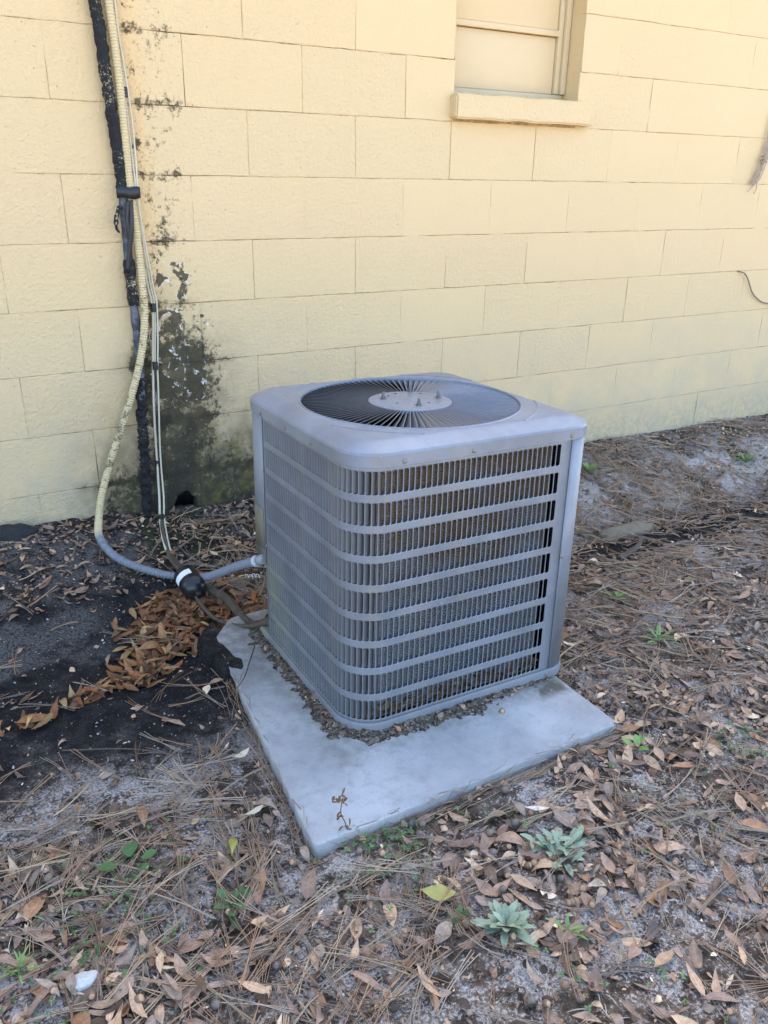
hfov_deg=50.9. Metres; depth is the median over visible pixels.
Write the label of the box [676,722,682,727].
acorn
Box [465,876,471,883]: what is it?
acorn
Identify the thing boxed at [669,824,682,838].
fallen leaf
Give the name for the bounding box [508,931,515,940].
acorn
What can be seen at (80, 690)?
fallen leaf
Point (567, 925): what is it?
green weed
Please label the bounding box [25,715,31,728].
fallen leaf
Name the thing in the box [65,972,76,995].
fallen leaf
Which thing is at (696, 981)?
fallen leaf
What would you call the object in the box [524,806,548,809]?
fallen leaf
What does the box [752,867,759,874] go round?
acorn
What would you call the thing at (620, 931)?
fallen leaf
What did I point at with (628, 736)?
fallen leaf
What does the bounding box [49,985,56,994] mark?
acorn
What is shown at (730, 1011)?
acorn
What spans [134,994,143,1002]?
acorn
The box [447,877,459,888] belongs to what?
fallen leaf
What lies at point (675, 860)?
acorn
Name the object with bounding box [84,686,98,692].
fallen leaf
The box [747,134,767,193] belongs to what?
wire hank
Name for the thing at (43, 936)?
fallen leaf
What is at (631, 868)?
fallen leaf
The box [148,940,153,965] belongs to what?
fallen leaf
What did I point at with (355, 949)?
fallen leaf
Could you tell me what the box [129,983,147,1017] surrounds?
fallen leaf
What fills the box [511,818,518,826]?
acorn
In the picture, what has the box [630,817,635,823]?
acorn
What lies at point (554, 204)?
house
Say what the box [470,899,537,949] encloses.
rosette plant
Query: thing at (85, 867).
acorn
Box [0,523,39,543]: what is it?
stone
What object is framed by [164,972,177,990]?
fallen leaf
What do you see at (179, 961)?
fallen leaf
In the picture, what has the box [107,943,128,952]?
fallen leaf
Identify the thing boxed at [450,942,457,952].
acorn cup
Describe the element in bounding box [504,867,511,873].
acorn
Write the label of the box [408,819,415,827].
acorn
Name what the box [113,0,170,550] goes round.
thermostat cable
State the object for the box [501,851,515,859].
fallen leaf
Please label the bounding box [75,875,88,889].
fallen leaf
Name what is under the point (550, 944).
fallen leaf
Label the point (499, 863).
acorn
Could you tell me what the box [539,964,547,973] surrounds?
acorn cup
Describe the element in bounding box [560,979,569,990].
acorn
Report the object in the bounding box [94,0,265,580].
flexible conduit
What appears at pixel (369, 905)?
acorn
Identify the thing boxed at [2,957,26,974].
fallen leaf
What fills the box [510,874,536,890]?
fallen leaf
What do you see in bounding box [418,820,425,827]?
acorn
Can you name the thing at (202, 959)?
fallen leaf
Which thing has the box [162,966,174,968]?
fallen leaf
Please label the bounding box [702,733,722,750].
fallen leaf
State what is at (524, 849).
fallen leaf
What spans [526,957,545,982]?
fallen leaf
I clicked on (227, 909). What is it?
acorn
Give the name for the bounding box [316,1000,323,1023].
fallen leaf
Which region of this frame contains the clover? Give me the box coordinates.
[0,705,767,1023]
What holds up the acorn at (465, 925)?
on the ground at (84, 636)
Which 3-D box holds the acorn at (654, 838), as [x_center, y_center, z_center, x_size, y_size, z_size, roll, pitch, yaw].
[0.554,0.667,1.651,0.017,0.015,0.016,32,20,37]
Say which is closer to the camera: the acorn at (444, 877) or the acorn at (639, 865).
the acorn at (444, 877)
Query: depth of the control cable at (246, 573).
2.31 m
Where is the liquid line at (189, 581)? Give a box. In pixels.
[157,507,267,627]
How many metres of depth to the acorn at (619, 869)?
1.56 m
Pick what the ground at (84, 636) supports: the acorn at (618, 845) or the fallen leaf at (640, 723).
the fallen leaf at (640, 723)
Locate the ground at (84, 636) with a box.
[0,414,767,1023]
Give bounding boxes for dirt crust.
[247,628,554,745]
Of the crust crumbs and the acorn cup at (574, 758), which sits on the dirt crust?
the crust crumbs
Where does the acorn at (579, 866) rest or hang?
on the leaf litter
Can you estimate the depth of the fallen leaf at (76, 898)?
1.48 m
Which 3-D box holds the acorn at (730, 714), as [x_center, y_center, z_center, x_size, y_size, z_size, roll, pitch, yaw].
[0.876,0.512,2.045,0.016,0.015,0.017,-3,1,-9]
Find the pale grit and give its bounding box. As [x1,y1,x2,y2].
[0,578,235,821]
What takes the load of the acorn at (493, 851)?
on the leaf litter
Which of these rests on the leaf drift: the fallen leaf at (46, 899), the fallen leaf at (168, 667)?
the fallen leaf at (168, 667)
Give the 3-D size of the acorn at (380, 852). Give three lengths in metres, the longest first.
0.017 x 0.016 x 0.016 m
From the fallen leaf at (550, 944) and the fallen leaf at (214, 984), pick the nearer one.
the fallen leaf at (214, 984)
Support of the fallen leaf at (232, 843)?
on the ground at (84, 636)
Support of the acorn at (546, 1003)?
on the ground at (84, 636)
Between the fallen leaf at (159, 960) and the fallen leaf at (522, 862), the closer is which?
the fallen leaf at (159, 960)
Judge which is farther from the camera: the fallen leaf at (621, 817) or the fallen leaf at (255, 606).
the fallen leaf at (255, 606)
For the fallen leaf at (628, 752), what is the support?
on the leaf litter
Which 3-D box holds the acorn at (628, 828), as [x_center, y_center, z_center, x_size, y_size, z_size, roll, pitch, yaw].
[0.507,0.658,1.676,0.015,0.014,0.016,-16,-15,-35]
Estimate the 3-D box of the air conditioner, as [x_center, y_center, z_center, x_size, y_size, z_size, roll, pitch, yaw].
[0.059,0.040,2.193,0.677,0.738,0.673,-10,24,-28]
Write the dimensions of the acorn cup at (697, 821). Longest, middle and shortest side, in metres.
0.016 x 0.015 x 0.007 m
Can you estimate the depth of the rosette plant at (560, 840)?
1.62 m
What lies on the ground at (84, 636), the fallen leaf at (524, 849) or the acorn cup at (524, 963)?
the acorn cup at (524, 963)
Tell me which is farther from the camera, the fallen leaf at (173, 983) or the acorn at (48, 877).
the acorn at (48, 877)
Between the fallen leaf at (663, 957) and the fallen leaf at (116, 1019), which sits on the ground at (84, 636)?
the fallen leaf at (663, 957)
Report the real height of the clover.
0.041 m
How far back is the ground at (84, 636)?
1.78 m
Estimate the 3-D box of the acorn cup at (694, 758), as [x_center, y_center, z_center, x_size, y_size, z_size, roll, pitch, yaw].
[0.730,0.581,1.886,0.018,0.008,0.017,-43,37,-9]
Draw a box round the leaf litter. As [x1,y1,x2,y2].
[0,419,767,1023]
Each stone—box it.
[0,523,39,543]
[75,970,97,991]
[598,520,656,541]
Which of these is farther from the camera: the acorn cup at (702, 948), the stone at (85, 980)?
the acorn cup at (702, 948)
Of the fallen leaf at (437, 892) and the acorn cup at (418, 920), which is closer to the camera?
the acorn cup at (418, 920)
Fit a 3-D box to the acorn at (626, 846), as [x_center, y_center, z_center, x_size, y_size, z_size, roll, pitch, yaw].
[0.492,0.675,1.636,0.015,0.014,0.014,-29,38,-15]
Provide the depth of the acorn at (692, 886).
1.54 m
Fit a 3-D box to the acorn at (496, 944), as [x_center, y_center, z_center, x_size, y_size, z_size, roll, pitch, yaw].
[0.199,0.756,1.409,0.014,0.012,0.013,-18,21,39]
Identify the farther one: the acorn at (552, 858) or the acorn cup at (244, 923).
the acorn at (552, 858)
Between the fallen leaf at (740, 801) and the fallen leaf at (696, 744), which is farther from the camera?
the fallen leaf at (696, 744)
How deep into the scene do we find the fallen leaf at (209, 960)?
1.37 m
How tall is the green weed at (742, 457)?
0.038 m
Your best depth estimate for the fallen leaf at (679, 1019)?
1.28 m
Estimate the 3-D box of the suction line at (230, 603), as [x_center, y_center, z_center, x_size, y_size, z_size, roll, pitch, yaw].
[-0.512,0.247,2.531,0.644,0.119,0.079,21,30,39]
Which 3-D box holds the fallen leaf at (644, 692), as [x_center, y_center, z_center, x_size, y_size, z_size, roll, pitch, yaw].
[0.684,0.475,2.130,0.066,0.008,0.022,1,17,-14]
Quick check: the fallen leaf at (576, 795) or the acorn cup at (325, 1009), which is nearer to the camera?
the acorn cup at (325, 1009)
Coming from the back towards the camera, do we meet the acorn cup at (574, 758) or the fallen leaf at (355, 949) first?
the acorn cup at (574, 758)
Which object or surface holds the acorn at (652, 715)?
on the ground at (84, 636)
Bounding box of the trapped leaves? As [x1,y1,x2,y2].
[348,658,538,719]
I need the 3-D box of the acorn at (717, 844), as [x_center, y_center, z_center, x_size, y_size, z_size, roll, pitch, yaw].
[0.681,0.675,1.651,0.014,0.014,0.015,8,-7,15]
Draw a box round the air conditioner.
[250,372,586,730]
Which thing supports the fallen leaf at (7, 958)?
on the ground at (84, 636)
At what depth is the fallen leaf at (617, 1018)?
1.28 m
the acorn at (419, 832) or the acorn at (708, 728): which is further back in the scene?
the acorn at (708, 728)
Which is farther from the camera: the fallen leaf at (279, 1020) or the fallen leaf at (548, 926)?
the fallen leaf at (548, 926)
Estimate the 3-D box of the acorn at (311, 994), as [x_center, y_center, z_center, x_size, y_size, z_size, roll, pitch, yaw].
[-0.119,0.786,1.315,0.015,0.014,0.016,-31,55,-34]
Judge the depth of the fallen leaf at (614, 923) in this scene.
1.46 m
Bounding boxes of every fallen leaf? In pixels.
[0,953,18,966]
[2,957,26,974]
[14,962,42,977]
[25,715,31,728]
[25,927,55,941]
[35,979,59,996]
[40,896,49,902]
[64,895,82,901]
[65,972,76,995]
[67,949,82,974]
[73,683,81,695]
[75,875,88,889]
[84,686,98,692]
[97,886,113,901]
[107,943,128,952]
[108,1001,122,1023]
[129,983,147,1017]
[137,808,148,826]
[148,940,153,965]
[155,590,162,598]
[156,951,163,973]
[162,666,178,668]
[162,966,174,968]
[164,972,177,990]
[165,643,171,652]
[174,953,196,980]
[183,971,205,1008]
[189,616,195,624]
[199,946,232,961]
[200,952,231,966]
[202,866,231,880]
[206,980,236,987]
[229,838,237,855]
[232,748,248,757]
[238,980,268,993]
[244,805,262,814]
[252,604,261,609]
[252,868,266,904]
[277,1013,281,1023]
[300,846,309,861]
[312,909,322,925]
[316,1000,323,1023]
[350,913,361,939]
[350,939,358,958]
[417,964,440,996]
[421,884,455,900]
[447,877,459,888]
[470,856,483,869]
[491,877,511,896]
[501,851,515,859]
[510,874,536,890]
[513,802,525,816]
[517,844,524,860]
[518,852,527,865]
[522,840,531,858]
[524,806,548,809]
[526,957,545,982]
[538,798,547,812]
[538,915,556,937]
[540,799,567,809]
[544,942,558,946]
[565,919,581,941]
[572,774,592,782]
[573,792,598,800]
[577,815,595,823]
[581,810,594,835]
[581,892,596,913]
[583,765,594,782]
[586,795,607,818]
[589,748,606,753]
[593,767,599,779]
[595,887,606,904]
[601,852,619,873]
[604,912,624,927]
[608,924,636,933]
[610,1014,623,1023]
[613,724,640,732]
[614,709,624,722]
[615,813,623,835]
[617,815,629,820]
[619,694,639,710]
[621,735,632,739]
[622,744,632,767]
[623,740,640,749]
[625,863,635,873]
[634,691,653,694]
[634,720,650,725]
[643,755,661,770]
[644,803,654,807]
[647,731,655,744]
[653,747,663,761]
[654,951,673,966]
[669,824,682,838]
[671,1014,697,1023]
[686,962,704,995]
[688,891,715,915]
[693,738,707,748]
[698,721,712,730]
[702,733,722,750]
[718,721,726,734]
[725,974,733,989]
[735,792,746,810]
[738,946,746,964]
[753,794,763,807]
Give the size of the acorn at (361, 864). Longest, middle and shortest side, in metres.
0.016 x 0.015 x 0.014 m
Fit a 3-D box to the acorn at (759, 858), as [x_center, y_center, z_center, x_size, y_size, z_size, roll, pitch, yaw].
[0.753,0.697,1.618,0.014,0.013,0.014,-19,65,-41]
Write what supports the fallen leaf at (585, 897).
on the ground at (84, 636)
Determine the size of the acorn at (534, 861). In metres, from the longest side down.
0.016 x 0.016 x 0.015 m
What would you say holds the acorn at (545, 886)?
on the leaf litter
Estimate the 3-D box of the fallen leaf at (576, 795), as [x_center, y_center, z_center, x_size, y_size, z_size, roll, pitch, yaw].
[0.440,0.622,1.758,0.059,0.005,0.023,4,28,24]
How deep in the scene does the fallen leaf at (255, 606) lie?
2.56 m
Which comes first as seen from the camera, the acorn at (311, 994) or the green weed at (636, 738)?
the acorn at (311, 994)
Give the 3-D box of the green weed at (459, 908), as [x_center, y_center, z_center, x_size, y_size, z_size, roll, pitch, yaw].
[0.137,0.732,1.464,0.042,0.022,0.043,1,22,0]
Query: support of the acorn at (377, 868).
on the ground at (84, 636)
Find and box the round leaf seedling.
[98,841,156,870]
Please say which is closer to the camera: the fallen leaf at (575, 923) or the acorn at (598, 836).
the fallen leaf at (575, 923)
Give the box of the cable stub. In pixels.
[737,271,767,303]
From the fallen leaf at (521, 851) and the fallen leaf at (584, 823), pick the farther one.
the fallen leaf at (584, 823)
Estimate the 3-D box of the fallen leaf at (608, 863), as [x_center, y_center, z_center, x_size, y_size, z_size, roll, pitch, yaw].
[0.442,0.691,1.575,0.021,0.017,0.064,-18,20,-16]
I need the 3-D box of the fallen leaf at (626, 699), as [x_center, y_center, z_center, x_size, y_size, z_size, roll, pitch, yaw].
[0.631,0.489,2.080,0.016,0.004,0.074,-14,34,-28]
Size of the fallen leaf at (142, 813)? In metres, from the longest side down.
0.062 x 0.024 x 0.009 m
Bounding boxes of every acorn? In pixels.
[44,872,52,881]
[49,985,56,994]
[58,981,65,989]
[82,864,90,872]
[87,990,95,999]
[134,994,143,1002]
[188,888,195,895]
[211,999,220,1009]
[224,907,230,914]
[237,813,244,820]
[260,921,267,929]
[272,960,279,969]
[276,910,284,919]
[278,880,286,889]
[290,859,296,866]
[307,990,315,998]
[356,847,362,855]
[359,860,366,868]
[366,901,372,908]
[374,864,381,872]
[377,848,384,856]
[386,975,393,983]
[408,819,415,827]
[416,830,422,836]
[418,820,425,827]
[440,875,446,882]
[461,919,469,928]
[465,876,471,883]
[484,857,490,864]
[485,828,492,836]
[489,848,497,854]
[493,941,500,948]
[496,861,502,867]
[499,885,506,892]
[500,780,507,786]
[501,786,508,793]
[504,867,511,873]
[504,871,510,878]
[505,842,511,849]
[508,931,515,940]
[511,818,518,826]
[524,861,531,868]
[526,995,535,1007]
[530,857,537,865]
[542,882,549,888]
[542,999,550,1007]
[545,812,551,819]
[548,855,556,861]
[557,875,564,881]
[559,754,565,760]
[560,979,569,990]
[567,898,575,906]
[575,993,583,1003]
[576,862,583,870]
[580,883,587,891]
[588,899,595,907]
[595,834,602,839]
[600,921,609,930]
[604,847,611,854]
[613,842,621,849]
[615,867,622,875]
[624,842,629,848]
[625,825,631,832]
[627,872,634,880]
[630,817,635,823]
[637,862,642,868]
[639,885,645,893]
[649,713,655,718]
[650,833,658,841]
[672,857,678,864]
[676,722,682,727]
[682,734,689,740]
[689,882,695,888]
[695,845,702,853]
[705,726,712,732]
[705,1019,714,1023]
[706,860,713,866]
[713,839,720,845]
[719,881,728,889]
[726,1007,735,1015]
[727,711,733,716]
[728,1015,737,1023]
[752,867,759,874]
[753,1007,764,1017]
[754,886,762,893]
[756,855,762,862]
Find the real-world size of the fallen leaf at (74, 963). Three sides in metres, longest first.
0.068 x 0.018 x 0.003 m
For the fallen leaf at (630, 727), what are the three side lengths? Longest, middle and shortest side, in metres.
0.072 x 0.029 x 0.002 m
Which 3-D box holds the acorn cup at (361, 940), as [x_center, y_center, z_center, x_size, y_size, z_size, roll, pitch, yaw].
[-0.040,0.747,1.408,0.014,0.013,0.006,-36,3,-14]
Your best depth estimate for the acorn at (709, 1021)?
1.28 m
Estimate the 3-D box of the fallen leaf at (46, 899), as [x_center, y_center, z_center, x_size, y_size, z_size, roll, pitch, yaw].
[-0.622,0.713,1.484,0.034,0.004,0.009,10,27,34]
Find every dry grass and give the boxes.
[8,887,91,948]
[566,989,629,1022]
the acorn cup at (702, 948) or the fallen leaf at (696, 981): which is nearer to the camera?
the fallen leaf at (696, 981)
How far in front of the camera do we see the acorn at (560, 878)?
1.54 m
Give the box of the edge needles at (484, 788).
[213,654,625,885]
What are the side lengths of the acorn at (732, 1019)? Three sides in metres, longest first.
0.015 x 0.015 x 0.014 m
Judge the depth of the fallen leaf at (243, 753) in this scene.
1.87 m
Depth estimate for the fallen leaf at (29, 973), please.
1.35 m
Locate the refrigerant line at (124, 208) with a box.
[88,0,152,516]
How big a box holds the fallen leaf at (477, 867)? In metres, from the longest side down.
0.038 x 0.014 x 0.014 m
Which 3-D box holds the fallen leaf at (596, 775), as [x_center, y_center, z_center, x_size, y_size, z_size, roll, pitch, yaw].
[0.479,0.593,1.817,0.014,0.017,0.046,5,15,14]
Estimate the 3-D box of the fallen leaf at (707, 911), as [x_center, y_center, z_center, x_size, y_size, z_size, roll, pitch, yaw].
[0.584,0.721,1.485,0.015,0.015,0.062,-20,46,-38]
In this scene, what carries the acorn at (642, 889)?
on the ground at (84, 636)
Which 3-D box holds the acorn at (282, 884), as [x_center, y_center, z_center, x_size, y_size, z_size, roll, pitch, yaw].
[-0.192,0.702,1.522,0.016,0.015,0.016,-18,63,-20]
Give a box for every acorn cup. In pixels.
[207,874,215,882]
[241,919,250,926]
[306,897,314,906]
[320,1005,329,1012]
[358,936,364,944]
[390,1004,398,1013]
[414,917,421,923]
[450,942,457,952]
[456,798,463,804]
[522,959,530,968]
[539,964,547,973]
[542,995,551,1002]
[571,755,577,762]
[646,826,652,831]
[651,719,656,725]
[692,757,698,763]
[694,818,700,824]
[694,836,701,843]
[698,945,707,949]
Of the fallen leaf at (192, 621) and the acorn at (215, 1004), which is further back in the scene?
the fallen leaf at (192, 621)
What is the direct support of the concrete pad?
on the ground at (84, 636)
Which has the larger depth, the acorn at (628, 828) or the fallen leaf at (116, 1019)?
the acorn at (628, 828)
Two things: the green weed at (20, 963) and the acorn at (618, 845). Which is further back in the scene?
the acorn at (618, 845)
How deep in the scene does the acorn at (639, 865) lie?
1.58 m
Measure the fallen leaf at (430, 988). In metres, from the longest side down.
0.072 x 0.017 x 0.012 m
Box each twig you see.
[62,748,231,759]
[218,645,255,708]
[616,536,647,561]
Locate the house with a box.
[0,0,767,524]
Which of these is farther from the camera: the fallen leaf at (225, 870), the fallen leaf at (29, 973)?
the fallen leaf at (225, 870)
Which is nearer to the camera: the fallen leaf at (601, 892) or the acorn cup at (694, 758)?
the fallen leaf at (601, 892)
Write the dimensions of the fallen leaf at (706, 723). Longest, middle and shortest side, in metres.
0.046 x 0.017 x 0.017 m
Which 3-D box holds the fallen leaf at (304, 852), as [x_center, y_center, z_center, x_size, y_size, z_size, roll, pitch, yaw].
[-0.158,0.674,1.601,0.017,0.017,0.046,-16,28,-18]
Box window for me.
[450,0,594,126]
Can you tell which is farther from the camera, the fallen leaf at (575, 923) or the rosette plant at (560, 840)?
the rosette plant at (560, 840)
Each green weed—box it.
[0,943,44,985]
[213,886,251,929]
[447,904,470,923]
[546,914,587,939]
[582,462,600,472]
[600,591,626,598]
[622,734,648,749]
[640,624,682,644]
[730,453,757,461]
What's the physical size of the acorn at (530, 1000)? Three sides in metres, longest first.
0.018 x 0.017 x 0.016 m
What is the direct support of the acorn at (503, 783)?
on the ground at (84, 636)
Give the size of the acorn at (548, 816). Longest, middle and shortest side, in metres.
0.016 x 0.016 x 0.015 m
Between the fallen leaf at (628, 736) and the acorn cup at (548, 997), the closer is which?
the acorn cup at (548, 997)
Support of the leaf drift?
on the ground at (84, 636)
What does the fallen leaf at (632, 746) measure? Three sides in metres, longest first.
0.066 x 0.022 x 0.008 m
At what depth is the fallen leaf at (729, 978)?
1.36 m
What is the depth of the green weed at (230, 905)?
1.49 m
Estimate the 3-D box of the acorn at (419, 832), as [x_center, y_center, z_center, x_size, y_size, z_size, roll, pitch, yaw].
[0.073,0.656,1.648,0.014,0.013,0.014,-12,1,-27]
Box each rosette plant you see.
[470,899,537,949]
[520,825,595,876]
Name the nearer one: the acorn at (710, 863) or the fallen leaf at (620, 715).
the acorn at (710, 863)
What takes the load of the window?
in the house
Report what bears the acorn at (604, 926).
on the leaf litter
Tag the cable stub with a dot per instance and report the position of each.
(750, 287)
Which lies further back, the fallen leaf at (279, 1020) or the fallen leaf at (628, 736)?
the fallen leaf at (628, 736)
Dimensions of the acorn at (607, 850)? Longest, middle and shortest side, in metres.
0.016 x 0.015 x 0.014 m
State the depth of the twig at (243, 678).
2.11 m
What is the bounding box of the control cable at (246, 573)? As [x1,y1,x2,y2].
[233,568,262,577]
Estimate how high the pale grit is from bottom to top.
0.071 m
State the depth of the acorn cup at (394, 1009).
1.30 m
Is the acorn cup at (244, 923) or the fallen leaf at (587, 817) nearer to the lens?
the acorn cup at (244, 923)
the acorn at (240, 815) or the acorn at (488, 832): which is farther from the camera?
the acorn at (240, 815)
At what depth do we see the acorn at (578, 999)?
1.31 m
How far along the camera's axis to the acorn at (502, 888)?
1.52 m
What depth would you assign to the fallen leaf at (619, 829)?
1.68 m
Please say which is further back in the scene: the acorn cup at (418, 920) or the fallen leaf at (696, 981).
the acorn cup at (418, 920)
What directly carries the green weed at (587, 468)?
on the ground at (84, 636)
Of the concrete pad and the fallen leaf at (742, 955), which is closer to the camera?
the fallen leaf at (742, 955)
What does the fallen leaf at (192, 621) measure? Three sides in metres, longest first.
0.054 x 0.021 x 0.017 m
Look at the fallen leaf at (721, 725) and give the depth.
1.99 m
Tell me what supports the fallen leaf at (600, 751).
on the ground at (84, 636)
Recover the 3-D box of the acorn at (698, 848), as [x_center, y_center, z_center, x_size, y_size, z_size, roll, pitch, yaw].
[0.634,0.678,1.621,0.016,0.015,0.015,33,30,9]
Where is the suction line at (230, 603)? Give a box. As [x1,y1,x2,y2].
[171,554,267,628]
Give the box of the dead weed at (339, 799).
[332,788,351,830]
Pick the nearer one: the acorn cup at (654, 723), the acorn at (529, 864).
the acorn at (529, 864)
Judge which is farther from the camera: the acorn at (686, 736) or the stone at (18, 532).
the stone at (18, 532)
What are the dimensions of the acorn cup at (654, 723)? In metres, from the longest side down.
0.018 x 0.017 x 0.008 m
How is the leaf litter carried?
on the ground at (84, 636)
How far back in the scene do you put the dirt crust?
2.01 m
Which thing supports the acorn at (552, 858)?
on the ground at (84, 636)
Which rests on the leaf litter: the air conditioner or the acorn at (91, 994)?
the acorn at (91, 994)
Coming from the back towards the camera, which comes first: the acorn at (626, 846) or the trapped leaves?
the trapped leaves
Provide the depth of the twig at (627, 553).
2.98 m
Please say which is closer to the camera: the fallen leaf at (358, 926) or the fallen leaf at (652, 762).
the fallen leaf at (358, 926)
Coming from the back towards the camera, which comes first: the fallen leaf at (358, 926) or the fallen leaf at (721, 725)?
the fallen leaf at (721, 725)
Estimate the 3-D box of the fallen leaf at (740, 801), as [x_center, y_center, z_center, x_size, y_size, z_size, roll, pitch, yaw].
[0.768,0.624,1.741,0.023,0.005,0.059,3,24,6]
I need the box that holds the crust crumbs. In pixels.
[264,645,523,735]
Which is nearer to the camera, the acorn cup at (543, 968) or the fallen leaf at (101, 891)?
the acorn cup at (543, 968)
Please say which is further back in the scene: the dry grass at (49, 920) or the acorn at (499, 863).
the acorn at (499, 863)
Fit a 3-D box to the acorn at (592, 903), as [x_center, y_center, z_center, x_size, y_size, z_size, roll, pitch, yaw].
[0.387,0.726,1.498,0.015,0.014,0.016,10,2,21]
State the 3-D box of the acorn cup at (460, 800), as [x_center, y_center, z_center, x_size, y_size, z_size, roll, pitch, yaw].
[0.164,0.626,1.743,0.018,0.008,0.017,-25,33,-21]
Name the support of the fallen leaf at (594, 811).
on the ground at (84, 636)
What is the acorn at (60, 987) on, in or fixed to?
on the leaf litter
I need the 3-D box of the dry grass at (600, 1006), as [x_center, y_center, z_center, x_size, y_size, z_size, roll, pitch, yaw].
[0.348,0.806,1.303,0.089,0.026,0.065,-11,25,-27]
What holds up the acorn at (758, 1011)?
on the ground at (84, 636)
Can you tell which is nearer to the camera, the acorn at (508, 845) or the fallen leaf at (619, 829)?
the acorn at (508, 845)
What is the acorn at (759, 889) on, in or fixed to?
on the ground at (84, 636)
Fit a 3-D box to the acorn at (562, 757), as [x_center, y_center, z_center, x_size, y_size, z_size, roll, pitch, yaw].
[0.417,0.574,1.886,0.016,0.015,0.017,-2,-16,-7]
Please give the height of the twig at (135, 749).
0.007 m
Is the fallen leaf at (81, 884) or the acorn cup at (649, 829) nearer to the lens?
the fallen leaf at (81, 884)
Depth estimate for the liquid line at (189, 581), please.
2.55 m
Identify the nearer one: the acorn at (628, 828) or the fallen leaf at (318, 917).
the fallen leaf at (318, 917)
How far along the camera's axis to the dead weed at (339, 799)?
1.62 m
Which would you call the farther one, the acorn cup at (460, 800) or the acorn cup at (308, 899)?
the acorn cup at (460, 800)
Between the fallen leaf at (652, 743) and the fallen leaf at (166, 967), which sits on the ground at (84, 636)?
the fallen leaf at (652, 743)
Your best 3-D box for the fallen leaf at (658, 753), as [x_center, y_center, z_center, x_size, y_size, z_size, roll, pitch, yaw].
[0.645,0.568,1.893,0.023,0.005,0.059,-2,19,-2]
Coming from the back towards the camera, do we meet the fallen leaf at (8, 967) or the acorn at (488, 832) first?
the acorn at (488, 832)
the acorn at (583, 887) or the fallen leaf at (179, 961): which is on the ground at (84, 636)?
the acorn at (583, 887)
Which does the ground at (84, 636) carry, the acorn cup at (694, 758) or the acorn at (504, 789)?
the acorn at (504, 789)
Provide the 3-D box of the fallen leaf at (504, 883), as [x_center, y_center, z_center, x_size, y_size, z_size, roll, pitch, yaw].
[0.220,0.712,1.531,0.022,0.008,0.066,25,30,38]
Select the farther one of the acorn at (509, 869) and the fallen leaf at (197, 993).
the acorn at (509, 869)
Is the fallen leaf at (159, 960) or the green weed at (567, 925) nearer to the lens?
the fallen leaf at (159, 960)
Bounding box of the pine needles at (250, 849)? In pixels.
[0,415,767,1023]
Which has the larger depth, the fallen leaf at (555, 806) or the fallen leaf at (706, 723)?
the fallen leaf at (706, 723)
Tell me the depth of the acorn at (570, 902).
1.49 m
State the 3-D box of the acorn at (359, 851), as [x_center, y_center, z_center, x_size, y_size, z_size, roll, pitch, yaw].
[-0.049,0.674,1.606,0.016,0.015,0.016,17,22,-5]
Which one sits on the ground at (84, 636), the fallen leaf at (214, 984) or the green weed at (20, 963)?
the green weed at (20, 963)
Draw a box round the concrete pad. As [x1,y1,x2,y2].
[217,609,615,857]
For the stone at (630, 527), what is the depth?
3.23 m
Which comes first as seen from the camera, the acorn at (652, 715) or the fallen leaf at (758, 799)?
the fallen leaf at (758, 799)
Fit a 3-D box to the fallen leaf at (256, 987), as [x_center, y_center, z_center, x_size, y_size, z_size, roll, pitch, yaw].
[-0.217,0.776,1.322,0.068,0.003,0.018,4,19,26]
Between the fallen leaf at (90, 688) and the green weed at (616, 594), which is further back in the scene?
the green weed at (616, 594)
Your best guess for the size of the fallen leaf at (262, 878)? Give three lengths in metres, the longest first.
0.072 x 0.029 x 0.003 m
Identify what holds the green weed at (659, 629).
on the ground at (84, 636)
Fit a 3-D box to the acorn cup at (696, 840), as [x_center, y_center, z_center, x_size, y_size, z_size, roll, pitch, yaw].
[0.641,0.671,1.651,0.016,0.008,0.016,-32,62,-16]
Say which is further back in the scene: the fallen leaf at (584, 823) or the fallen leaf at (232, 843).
the fallen leaf at (584, 823)
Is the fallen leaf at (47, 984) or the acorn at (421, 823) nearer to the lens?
the fallen leaf at (47, 984)
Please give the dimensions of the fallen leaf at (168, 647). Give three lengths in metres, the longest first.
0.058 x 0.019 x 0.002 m
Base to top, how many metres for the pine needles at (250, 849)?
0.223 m
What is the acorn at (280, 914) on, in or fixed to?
on the ground at (84, 636)
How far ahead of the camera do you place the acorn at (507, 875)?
1.55 m
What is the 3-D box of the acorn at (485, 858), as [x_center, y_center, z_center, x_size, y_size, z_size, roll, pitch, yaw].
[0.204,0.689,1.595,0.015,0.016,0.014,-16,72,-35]
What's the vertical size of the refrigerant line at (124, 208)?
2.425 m
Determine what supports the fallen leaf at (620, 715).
on the leaf litter
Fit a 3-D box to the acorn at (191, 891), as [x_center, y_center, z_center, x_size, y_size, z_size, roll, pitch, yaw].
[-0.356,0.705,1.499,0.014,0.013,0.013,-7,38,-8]
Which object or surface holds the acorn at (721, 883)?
on the ground at (84, 636)
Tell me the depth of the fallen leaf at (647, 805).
1.73 m
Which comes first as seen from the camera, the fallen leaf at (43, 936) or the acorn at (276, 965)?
the acorn at (276, 965)
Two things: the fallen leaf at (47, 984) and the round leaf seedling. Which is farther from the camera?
the round leaf seedling
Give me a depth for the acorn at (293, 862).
1.57 m
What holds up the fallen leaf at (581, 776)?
on the ground at (84, 636)
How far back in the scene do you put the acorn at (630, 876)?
1.56 m
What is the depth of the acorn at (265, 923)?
1.44 m
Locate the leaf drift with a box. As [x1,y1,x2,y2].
[0,569,267,735]
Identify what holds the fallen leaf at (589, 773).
on the ground at (84, 636)

